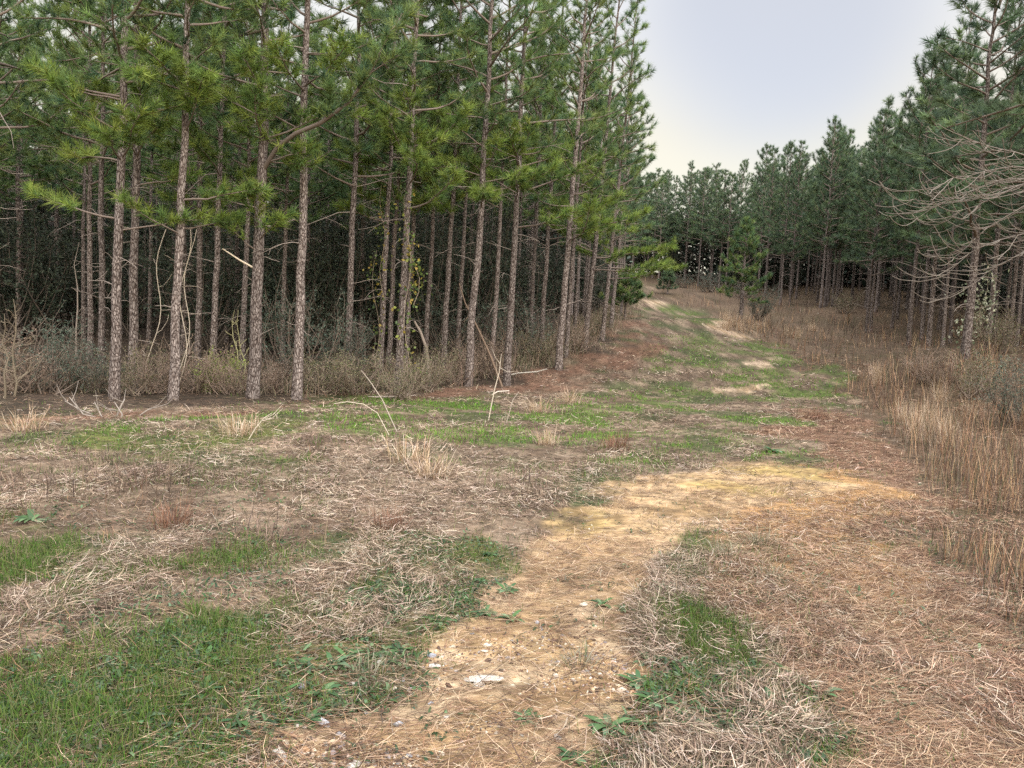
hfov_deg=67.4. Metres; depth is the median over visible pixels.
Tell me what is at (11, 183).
pine tree
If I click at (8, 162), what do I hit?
pine tree
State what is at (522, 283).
thicket bush
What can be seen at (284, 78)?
pine tree
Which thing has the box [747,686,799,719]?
weed rosette
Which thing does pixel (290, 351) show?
shrub
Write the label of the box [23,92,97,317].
pine tree
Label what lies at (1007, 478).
tall dry grass
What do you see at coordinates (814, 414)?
grass bunch
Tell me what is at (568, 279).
thicket bush
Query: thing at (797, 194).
pine tree
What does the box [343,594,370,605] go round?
weed rosette
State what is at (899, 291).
pine tree
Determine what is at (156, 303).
thicket bush
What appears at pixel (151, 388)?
shrub
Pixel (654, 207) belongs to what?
pine tree
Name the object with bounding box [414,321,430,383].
broken snag
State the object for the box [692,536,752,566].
grass bunch
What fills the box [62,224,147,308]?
thicket bush
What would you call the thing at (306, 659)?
weed rosette
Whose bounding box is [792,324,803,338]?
broomsedge
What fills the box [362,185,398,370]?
leafy vine
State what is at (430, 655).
stone
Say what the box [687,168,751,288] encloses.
pine tree
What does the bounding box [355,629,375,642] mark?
weed rosette
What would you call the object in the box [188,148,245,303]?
pine tree
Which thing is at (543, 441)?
grass bunch
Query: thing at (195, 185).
pine tree
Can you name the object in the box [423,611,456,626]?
weed rosette
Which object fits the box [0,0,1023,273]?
sky
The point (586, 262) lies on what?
pine tree
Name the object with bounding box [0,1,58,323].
pine tree
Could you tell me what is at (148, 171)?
pine tree
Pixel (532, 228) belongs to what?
pine tree
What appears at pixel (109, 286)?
thicket bush
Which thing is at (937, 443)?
broomsedge
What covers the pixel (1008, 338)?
shrub
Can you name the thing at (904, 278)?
thicket bush
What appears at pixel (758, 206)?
pine tree
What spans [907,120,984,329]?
pine tree
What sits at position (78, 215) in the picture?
pine tree
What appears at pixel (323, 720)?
stone
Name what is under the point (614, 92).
pine tree
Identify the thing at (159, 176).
pine tree
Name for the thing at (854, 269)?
pine tree
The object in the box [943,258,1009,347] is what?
pale vine
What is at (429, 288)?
pine tree
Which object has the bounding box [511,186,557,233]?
pine tree
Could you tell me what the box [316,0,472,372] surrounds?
pine tree
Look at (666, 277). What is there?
pine seedling
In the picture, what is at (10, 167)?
pine tree
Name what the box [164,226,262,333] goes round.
thicket bush
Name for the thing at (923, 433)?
broomsedge
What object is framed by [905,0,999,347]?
pine tree
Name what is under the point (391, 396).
fallen branch
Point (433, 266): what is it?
thicket bush
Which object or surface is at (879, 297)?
pine tree
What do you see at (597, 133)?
pine tree
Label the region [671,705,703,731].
weed rosette
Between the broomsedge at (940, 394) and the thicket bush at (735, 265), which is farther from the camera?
the thicket bush at (735, 265)
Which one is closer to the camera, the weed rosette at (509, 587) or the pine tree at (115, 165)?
the weed rosette at (509, 587)
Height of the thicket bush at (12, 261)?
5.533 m
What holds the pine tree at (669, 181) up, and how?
on the ground at (634, 345)
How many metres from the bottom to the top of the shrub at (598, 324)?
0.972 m
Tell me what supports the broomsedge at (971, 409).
on the ground at (634, 345)
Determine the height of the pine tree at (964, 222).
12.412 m
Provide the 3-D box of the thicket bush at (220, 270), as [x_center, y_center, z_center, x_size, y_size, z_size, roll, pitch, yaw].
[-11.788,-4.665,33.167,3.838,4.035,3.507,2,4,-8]
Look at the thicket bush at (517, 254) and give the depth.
42.63 m
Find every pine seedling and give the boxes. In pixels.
[599,271,654,318]
[656,269,678,293]
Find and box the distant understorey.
[1,168,1020,306]
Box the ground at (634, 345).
[0,273,1023,767]
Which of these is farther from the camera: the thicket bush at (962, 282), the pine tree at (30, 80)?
the thicket bush at (962, 282)
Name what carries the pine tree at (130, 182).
on the ground at (634, 345)
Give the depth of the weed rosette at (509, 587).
4.75 m
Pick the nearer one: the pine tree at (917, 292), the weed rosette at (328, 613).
the weed rosette at (328, 613)
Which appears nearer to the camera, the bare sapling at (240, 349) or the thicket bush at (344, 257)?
the bare sapling at (240, 349)
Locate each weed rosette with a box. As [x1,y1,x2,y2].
[12,508,49,523]
[122,706,166,731]
[154,737,182,759]
[176,675,223,699]
[193,645,225,664]
[207,729,238,746]
[218,705,257,728]
[247,696,269,714]
[263,682,300,701]
[283,705,325,731]
[286,657,315,671]
[306,681,342,701]
[314,608,336,618]
[319,651,350,675]
[333,646,363,662]
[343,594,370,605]
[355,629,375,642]
[378,614,398,624]
[383,608,409,618]
[385,639,412,655]
[410,594,434,605]
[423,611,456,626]
[435,555,455,561]
[469,605,497,618]
[480,550,499,556]
[494,609,525,623]
[496,582,517,594]
[512,707,543,726]
[556,747,590,766]
[584,712,633,738]
[586,598,611,608]
[603,724,645,746]
[614,603,633,612]
[615,669,656,690]
[632,685,680,710]
[635,652,664,665]
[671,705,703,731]
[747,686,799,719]
[761,446,783,452]
[772,661,799,678]
[799,681,842,702]
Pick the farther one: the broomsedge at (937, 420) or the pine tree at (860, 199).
the pine tree at (860, 199)
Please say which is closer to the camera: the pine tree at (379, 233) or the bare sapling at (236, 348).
the bare sapling at (236, 348)
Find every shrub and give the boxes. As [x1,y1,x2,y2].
[0,300,108,393]
[0,321,68,393]
[50,336,125,392]
[96,334,167,395]
[121,333,203,394]
[154,341,242,392]
[188,343,248,386]
[190,360,233,391]
[197,357,247,394]
[236,265,357,385]
[242,353,303,393]
[285,349,372,395]
[308,347,389,394]
[312,303,380,380]
[360,347,444,401]
[395,336,465,392]
[410,291,483,354]
[434,356,480,385]
[451,326,526,379]
[474,280,558,360]
[514,325,570,363]
[549,313,601,353]
[580,312,614,336]
[675,274,695,287]
[692,268,730,292]
[723,277,755,297]
[744,281,780,321]
[830,291,863,312]
[898,342,964,385]
[943,345,1018,399]
[957,302,1023,353]
[966,351,1023,426]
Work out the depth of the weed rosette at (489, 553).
5.36 m
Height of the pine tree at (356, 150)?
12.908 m
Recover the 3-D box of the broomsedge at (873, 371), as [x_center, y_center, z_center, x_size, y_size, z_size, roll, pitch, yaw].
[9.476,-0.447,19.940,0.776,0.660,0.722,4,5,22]
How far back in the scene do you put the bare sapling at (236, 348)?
16.20 m
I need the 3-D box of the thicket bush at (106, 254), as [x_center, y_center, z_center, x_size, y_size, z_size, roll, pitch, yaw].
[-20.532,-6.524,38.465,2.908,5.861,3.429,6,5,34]
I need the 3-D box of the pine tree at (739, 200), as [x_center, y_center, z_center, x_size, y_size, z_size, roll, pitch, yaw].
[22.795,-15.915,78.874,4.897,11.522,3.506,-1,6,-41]
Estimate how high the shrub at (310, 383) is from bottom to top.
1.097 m
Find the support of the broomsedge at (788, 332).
on the ground at (634, 345)
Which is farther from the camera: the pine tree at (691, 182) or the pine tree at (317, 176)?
the pine tree at (691, 182)
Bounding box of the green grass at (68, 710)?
[0,302,1017,767]
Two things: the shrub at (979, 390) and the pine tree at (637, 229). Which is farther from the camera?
the pine tree at (637, 229)
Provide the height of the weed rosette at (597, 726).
0.031 m
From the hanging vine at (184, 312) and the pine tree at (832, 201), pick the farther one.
the pine tree at (832, 201)
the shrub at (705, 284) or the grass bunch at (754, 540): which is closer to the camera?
the grass bunch at (754, 540)
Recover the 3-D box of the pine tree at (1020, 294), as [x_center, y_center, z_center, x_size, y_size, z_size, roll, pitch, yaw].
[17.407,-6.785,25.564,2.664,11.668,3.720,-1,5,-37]
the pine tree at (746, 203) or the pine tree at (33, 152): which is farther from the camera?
the pine tree at (746, 203)
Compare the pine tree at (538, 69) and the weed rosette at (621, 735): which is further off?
the pine tree at (538, 69)
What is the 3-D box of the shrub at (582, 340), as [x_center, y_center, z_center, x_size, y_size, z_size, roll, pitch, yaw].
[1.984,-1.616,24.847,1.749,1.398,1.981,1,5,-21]
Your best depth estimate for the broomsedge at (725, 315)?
36.91 m
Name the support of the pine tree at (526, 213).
on the ground at (634, 345)
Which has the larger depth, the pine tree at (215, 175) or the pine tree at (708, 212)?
the pine tree at (708, 212)
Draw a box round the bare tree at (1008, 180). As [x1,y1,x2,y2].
[869,122,1023,302]
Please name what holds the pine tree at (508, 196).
on the ground at (634, 345)
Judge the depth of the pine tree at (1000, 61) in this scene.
23.11 m
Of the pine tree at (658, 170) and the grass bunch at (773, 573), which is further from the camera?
the pine tree at (658, 170)
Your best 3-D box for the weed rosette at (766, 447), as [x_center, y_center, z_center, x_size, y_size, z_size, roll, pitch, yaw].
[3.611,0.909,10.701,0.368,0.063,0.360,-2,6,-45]
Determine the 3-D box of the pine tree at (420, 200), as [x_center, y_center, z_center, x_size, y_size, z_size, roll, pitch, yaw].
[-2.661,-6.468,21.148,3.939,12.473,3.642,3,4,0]
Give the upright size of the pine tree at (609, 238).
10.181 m
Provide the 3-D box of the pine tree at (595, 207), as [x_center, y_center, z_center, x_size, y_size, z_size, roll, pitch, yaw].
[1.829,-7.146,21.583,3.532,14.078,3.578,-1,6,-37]
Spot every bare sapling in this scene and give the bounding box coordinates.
[0,299,43,395]
[0,314,26,398]
[59,244,83,366]
[228,314,248,387]
[231,315,248,386]
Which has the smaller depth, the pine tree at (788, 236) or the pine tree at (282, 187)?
the pine tree at (282, 187)
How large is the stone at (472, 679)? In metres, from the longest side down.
0.189 x 0.084 x 0.017 m
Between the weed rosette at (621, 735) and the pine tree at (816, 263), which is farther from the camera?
the pine tree at (816, 263)
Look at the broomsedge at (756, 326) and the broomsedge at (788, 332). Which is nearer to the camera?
the broomsedge at (788, 332)
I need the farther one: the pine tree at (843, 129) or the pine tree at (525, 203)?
the pine tree at (843, 129)
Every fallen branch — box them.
[369,386,416,397]
[502,369,546,376]
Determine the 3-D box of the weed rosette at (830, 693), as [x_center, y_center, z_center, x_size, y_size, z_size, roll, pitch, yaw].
[1.374,1.366,3.415,0.196,0.035,0.170,7,6,43]
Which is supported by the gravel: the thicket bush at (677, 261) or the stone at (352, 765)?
the stone at (352, 765)
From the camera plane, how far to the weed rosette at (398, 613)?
4.25 m
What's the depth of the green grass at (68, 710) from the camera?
3.70 m
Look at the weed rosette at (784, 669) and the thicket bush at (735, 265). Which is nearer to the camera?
the weed rosette at (784, 669)
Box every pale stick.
[57,386,90,413]
[69,381,95,416]
[83,390,101,415]
[99,402,122,416]
[105,388,125,415]
[139,396,175,415]
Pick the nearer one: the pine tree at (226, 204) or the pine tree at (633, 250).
the pine tree at (633, 250)
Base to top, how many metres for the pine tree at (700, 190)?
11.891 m
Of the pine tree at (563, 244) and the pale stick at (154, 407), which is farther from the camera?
the pine tree at (563, 244)
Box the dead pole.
[459,283,502,387]
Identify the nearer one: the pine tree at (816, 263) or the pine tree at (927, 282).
the pine tree at (927, 282)
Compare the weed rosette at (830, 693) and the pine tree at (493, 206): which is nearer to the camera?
the weed rosette at (830, 693)
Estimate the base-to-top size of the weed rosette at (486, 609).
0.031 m
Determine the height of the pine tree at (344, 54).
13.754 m
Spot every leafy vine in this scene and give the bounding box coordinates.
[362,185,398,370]
[386,191,432,379]
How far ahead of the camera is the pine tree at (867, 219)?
37.73 m
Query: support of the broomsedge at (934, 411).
on the ground at (634, 345)
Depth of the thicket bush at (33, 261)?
23.91 m
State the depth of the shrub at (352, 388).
16.42 m
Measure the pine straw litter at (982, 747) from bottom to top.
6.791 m
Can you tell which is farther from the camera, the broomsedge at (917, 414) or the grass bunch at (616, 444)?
the broomsedge at (917, 414)
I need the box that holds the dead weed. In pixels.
[867,366,883,408]
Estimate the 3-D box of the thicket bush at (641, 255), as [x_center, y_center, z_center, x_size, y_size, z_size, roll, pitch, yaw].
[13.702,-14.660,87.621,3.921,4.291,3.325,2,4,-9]
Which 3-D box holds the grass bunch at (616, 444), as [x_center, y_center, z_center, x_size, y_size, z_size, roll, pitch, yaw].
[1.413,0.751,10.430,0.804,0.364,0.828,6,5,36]
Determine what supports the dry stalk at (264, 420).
on the ground at (634, 345)
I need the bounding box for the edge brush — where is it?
[4,280,650,397]
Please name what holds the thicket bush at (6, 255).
on the ground at (634, 345)
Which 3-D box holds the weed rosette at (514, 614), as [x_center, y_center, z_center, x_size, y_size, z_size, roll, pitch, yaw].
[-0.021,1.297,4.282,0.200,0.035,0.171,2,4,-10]
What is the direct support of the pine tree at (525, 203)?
on the ground at (634, 345)
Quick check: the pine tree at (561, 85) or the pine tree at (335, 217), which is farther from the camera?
the pine tree at (335, 217)
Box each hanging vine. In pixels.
[142,230,171,388]
[165,229,200,368]
[180,229,201,380]
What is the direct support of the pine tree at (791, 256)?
on the ground at (634, 345)
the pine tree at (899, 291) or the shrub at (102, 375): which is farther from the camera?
the pine tree at (899, 291)
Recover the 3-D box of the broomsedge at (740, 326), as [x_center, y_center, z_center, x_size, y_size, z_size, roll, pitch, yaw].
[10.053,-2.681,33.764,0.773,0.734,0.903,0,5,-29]
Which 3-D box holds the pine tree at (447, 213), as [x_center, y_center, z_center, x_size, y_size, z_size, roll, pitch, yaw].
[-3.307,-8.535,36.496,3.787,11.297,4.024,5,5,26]
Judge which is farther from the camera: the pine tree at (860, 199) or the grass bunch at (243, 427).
the pine tree at (860, 199)
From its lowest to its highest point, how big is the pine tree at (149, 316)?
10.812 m
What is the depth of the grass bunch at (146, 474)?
7.03 m
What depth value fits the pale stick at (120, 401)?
11.58 m
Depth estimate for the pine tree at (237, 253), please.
23.55 m
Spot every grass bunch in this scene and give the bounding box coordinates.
[0,406,55,431]
[0,453,158,511]
[21,445,272,504]
[53,441,168,471]
[126,488,205,536]
[131,500,349,571]
[206,408,267,437]
[274,430,363,447]
[325,646,410,694]
[359,497,420,535]
[379,430,442,466]
[400,438,465,480]
[436,429,486,443]
[473,465,598,508]
[519,394,556,413]
[530,425,562,445]
[541,637,606,678]
[555,385,586,403]
[593,430,639,451]
[641,411,693,422]
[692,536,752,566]
[740,524,785,549]
[741,561,805,586]
[800,404,830,419]
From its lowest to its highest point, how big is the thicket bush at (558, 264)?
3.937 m
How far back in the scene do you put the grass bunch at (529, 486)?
7.29 m
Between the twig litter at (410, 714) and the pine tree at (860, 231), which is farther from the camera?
the pine tree at (860, 231)
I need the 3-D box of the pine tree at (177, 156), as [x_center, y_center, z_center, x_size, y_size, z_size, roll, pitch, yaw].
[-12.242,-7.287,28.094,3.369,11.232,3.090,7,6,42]
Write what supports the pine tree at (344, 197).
on the ground at (634, 345)
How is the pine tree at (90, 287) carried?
on the ground at (634, 345)
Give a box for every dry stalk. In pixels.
[249,404,282,438]
[334,402,388,434]
[361,370,396,431]
[488,347,515,419]
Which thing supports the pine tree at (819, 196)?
on the ground at (634, 345)
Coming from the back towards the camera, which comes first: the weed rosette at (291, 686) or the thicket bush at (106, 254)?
the thicket bush at (106, 254)
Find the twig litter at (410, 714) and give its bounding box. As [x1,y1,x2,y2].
[249,464,1023,767]
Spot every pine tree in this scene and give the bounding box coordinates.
[0,0,58,270]
[0,0,99,339]
[0,0,99,374]
[0,0,179,373]
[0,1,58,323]
[0,23,36,318]
[0,41,42,174]
[0,80,33,213]
[0,93,71,285]
[0,120,24,204]
[0,128,29,217]
[4,0,216,398]
[5,125,50,302]
[6,0,107,333]
[11,0,162,360]
[16,0,131,343]
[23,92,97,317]
[27,96,95,309]
[36,0,215,391]
[38,38,114,321]
[48,9,132,328]
[48,112,114,314]
[65,101,147,288]
[68,0,294,400]
[69,7,178,334]
[69,154,147,274]
[94,97,173,264]
[109,1,239,355]
[111,7,192,343]
[112,105,166,314]
[124,145,170,230]
[125,90,222,302]
[129,139,175,311]
[141,0,275,367]
[143,145,211,238]
[145,95,193,317]
[146,42,230,337]
[157,0,302,360]
[163,0,428,398]
[166,8,275,342]
[169,45,229,262]
[175,2,289,348]
[177,0,314,371]
[188,57,251,256]
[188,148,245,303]
[195,145,268,309]
[205,77,271,207]
[216,0,385,399]
[224,6,338,363]
[236,54,331,330]
[252,33,351,350]
[258,115,313,320]
[270,101,343,227]
[273,0,432,370]
[282,36,372,337]
[299,82,353,319]
[299,129,349,270]
[307,4,408,349]
[312,66,393,329]
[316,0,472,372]
[321,71,384,321]
[329,126,362,239]
[331,0,454,364]
[336,0,486,392]
[340,90,400,318]
[346,162,412,289]
[347,37,433,338]
[347,106,405,310]
[353,0,482,365]
[387,32,451,333]
[392,50,451,247]
[394,0,487,363]
[398,0,522,370]
[400,81,463,322]
[411,147,475,275]
[415,0,568,386]
[427,24,511,353]
[428,26,514,340]
[428,52,528,334]
[445,0,569,370]
[450,82,513,293]
[451,96,522,323]
[457,0,606,385]
[461,84,513,294]
[462,145,508,232]
[464,68,499,318]
[487,99,563,328]
[497,0,605,349]
[497,101,551,307]
[504,48,581,321]
[508,0,588,314]
[509,0,596,341]
[511,185,547,291]
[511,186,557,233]
[512,123,557,315]
[519,115,542,290]
[526,0,654,369]
[531,0,639,357]
[545,36,622,330]
[546,115,599,314]
[547,0,678,347]
[556,72,628,320]
[556,147,590,314]
[557,36,628,317]
[557,95,619,297]
[574,152,622,308]
[575,0,689,340]
[586,59,675,326]
[600,122,644,296]
[602,112,664,315]
[622,173,654,271]
[622,178,656,275]
[636,171,664,274]
[636,171,664,276]
[637,174,679,277]
[642,167,678,277]
[648,169,678,274]
[653,171,680,272]
[656,174,709,278]
[659,175,685,276]
[671,160,707,282]
[676,166,723,284]
[684,166,717,279]
[686,171,713,275]
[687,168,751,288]
[688,172,734,285]
[693,162,732,280]
[707,172,749,290]
[717,158,755,280]
[717,173,751,275]
[736,142,785,294]
[736,175,778,285]
[736,176,764,288]
[740,145,790,295]
[754,139,809,304]
[754,165,788,293]
[755,140,805,295]
[756,171,780,286]
[759,177,799,288]
[764,140,813,305]
[766,177,805,291]
[771,152,833,298]
[772,150,823,293]
[785,166,823,294]
[790,130,866,306]
[791,142,851,302]
[796,114,866,307]
[799,157,829,293]
[800,124,860,305]
[806,137,868,306]
[807,127,864,303]
[809,161,820,290]
[810,162,845,293]
[816,172,856,291]
[832,149,875,299]
[833,108,915,332]
[833,148,853,295]
[834,108,907,311]
[834,168,854,292]
[837,120,892,308]
[837,141,887,303]
[842,94,909,331]
[850,145,867,296]
[855,140,910,306]
[863,100,923,328]
[865,38,991,345]
[866,36,975,347]
[872,77,976,340]
[873,115,926,319]
[876,79,957,309]
[882,127,921,309]
[884,244,913,295]
[885,0,1023,359]
[886,184,948,312]
[886,258,893,297]
[890,152,908,299]
[892,239,921,306]
[900,133,983,313]
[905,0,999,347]
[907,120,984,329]
[908,183,944,325]
[911,0,1023,346]
[918,112,985,317]
[920,92,1021,298]
[920,229,988,308]
[922,57,1017,343]
[934,84,1023,163]
[954,34,1023,345]
[954,116,1010,291]
[954,138,1021,311]
[965,56,1023,346]
[970,38,1023,244]
[972,70,1023,338]
[980,72,1023,343]
[982,196,1023,331]
[982,197,1013,308]
[985,122,1023,341]
[990,95,1023,191]
[991,204,1022,321]
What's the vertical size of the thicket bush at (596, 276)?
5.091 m
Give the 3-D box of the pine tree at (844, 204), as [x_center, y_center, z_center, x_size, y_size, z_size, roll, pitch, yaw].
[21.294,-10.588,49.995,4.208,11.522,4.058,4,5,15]
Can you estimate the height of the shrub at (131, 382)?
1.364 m
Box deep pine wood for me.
[7,113,1018,304]
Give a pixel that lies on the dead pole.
(494, 366)
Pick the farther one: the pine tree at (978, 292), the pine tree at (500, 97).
the pine tree at (978, 292)
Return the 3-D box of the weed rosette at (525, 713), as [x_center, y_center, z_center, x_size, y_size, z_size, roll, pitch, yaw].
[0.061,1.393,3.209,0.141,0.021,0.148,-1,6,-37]
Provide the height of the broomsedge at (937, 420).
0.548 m
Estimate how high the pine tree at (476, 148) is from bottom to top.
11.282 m
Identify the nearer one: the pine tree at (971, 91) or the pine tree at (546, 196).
the pine tree at (971, 91)
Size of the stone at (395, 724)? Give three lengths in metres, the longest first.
0.057 x 0.042 x 0.027 m
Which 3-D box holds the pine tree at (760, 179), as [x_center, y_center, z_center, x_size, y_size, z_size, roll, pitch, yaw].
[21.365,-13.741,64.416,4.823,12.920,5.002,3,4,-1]
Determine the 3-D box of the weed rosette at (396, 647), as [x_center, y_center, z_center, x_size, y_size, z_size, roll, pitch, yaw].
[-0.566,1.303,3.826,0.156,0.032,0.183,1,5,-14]
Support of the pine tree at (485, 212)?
on the ground at (634, 345)
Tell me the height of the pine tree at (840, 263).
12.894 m
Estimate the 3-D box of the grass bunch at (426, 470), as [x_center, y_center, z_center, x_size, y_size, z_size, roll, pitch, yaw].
[-0.800,0.763,7.792,0.832,0.410,0.972,4,5,16]
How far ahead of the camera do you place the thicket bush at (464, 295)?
26.25 m
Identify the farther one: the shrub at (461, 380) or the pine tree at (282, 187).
the pine tree at (282, 187)
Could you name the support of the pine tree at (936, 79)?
on the ground at (634, 345)
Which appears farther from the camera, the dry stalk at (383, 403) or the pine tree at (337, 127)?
the pine tree at (337, 127)
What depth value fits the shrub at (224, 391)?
15.08 m
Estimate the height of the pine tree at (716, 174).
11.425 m
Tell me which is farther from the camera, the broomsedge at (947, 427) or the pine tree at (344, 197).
the pine tree at (344, 197)
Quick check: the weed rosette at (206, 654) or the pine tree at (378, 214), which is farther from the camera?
the pine tree at (378, 214)
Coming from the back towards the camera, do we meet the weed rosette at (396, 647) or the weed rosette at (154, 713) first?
the weed rosette at (396, 647)
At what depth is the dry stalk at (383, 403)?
11.26 m
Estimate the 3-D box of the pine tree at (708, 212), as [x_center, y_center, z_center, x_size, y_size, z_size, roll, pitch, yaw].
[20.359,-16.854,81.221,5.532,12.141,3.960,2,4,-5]
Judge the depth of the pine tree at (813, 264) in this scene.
70.61 m
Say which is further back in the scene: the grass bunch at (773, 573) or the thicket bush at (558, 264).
the thicket bush at (558, 264)
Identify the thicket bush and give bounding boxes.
[0,180,65,323]
[0,184,96,341]
[0,192,25,334]
[0,214,27,316]
[0,221,86,336]
[5,232,109,325]
[39,196,170,335]
[41,241,95,310]
[60,206,129,310]
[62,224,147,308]
[94,230,173,326]
[123,186,276,354]
[153,247,193,309]
[154,207,212,319]
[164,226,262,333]
[202,208,268,313]
[204,229,293,343]
[205,211,292,321]
[208,234,269,319]
[219,226,291,330]
[221,176,357,342]
[221,198,332,327]
[229,224,378,354]
[251,166,381,353]
[279,213,381,330]
[280,205,446,348]
[323,190,415,331]
[366,230,452,329]
[374,202,474,316]
[379,175,466,350]
[380,208,471,336]
[416,210,508,342]
[435,193,530,345]
[458,215,529,314]
[473,220,577,333]
[487,230,528,308]
[499,252,556,314]
[510,250,579,312]
[536,256,568,309]
[538,246,606,311]
[540,248,582,301]
[557,230,612,313]
[575,238,632,310]
[616,242,645,273]
[666,243,694,277]
[723,252,770,282]
[723,257,775,287]
[726,247,757,288]
[756,257,786,285]
[765,255,811,288]
[892,261,949,296]
[911,261,958,300]
[921,252,998,303]
[932,259,966,294]
[959,261,1007,301]
[959,268,1018,312]
[976,259,1019,310]
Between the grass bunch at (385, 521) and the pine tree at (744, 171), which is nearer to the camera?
the grass bunch at (385, 521)
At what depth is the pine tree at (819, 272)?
56.36 m
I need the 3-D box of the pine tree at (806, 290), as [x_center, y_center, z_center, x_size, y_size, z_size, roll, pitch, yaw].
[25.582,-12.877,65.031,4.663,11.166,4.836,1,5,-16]
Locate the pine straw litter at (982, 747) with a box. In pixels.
[0,303,1023,767]
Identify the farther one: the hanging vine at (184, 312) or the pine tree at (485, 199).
the pine tree at (485, 199)
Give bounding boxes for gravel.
[241,525,640,767]
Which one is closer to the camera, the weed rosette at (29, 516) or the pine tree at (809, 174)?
the weed rosette at (29, 516)
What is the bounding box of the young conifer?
[715,216,773,319]
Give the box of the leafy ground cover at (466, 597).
[0,311,1023,767]
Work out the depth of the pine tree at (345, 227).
28.57 m
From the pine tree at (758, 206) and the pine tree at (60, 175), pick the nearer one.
the pine tree at (60, 175)
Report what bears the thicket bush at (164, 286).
on the ground at (634, 345)
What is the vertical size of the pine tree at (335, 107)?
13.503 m
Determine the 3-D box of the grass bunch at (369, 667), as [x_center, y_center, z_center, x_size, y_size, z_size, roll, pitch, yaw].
[-0.639,1.295,3.483,0.448,0.211,0.417,5,5,24]
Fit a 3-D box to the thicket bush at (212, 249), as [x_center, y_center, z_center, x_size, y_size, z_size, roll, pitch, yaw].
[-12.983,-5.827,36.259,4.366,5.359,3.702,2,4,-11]
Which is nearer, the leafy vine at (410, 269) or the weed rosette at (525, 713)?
the weed rosette at (525, 713)
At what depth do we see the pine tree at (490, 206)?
40.34 m
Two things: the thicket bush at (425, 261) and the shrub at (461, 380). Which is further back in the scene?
the thicket bush at (425, 261)
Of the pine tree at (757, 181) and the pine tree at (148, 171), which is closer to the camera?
the pine tree at (148, 171)
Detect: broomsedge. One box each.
[718,316,730,328]
[720,309,730,320]
[722,318,732,330]
[735,317,747,330]
[741,312,752,323]
[749,319,762,329]
[785,325,794,336]
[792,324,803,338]
[807,323,814,331]
[864,358,888,385]
[865,359,887,378]
[887,395,920,421]
[894,397,936,429]
[898,403,945,442]
[906,396,944,425]
[925,398,950,422]
[925,406,953,430]
[926,376,954,402]
[928,405,973,447]
[932,406,967,438]
[955,395,986,420]
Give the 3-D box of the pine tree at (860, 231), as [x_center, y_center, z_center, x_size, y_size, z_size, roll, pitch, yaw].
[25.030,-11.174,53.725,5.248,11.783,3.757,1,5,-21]
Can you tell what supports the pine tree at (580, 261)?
on the ground at (634, 345)
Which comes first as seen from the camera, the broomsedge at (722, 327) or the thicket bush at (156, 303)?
the thicket bush at (156, 303)
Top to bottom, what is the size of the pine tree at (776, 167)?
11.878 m
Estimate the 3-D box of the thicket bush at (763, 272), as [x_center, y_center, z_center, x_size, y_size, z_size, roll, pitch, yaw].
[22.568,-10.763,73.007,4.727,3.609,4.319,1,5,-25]
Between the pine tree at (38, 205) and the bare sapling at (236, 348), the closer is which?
the bare sapling at (236, 348)
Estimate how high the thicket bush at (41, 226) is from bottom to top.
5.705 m
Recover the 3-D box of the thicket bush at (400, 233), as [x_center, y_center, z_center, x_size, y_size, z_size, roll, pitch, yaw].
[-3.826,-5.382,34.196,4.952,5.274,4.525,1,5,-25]
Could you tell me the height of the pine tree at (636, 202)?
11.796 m
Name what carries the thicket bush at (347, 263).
on the ground at (634, 345)
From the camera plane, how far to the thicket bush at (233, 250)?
32.80 m
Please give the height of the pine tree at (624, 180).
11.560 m
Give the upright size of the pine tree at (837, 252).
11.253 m
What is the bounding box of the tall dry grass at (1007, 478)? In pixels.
[3,272,1023,760]
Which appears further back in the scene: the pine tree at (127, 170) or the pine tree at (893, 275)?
the pine tree at (893, 275)
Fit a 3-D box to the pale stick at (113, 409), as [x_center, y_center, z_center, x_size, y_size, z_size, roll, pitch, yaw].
[-6.008,0.379,11.487,0.345,0.249,0.176,1,5,-25]
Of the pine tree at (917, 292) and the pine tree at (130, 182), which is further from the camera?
the pine tree at (917, 292)
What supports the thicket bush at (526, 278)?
on the ground at (634, 345)
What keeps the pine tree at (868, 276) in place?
on the ground at (634, 345)
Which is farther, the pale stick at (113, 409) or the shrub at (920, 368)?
the shrub at (920, 368)
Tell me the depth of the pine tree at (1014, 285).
27.61 m
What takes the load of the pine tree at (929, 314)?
on the ground at (634, 345)
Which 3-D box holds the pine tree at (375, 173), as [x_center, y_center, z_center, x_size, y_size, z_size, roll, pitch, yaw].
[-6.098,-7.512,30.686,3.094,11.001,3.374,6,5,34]
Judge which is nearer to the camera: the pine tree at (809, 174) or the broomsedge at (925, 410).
the broomsedge at (925, 410)
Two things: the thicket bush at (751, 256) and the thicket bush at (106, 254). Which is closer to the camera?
the thicket bush at (106, 254)
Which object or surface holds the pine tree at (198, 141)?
on the ground at (634, 345)
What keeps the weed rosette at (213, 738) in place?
on the ground at (634, 345)
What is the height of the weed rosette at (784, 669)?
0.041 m
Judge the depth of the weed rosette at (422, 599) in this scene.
4.45 m
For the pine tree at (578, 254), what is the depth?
29.26 m
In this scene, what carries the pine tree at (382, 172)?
on the ground at (634, 345)
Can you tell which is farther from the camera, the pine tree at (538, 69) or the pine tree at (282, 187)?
the pine tree at (282, 187)
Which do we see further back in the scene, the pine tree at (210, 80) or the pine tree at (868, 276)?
the pine tree at (868, 276)
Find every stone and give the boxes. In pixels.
[272,748,285,757]
[316,717,329,726]
[347,760,360,767]
[393,721,402,726]
[427,653,436,657]
[429,663,440,667]
[464,675,503,681]
[473,680,484,686]

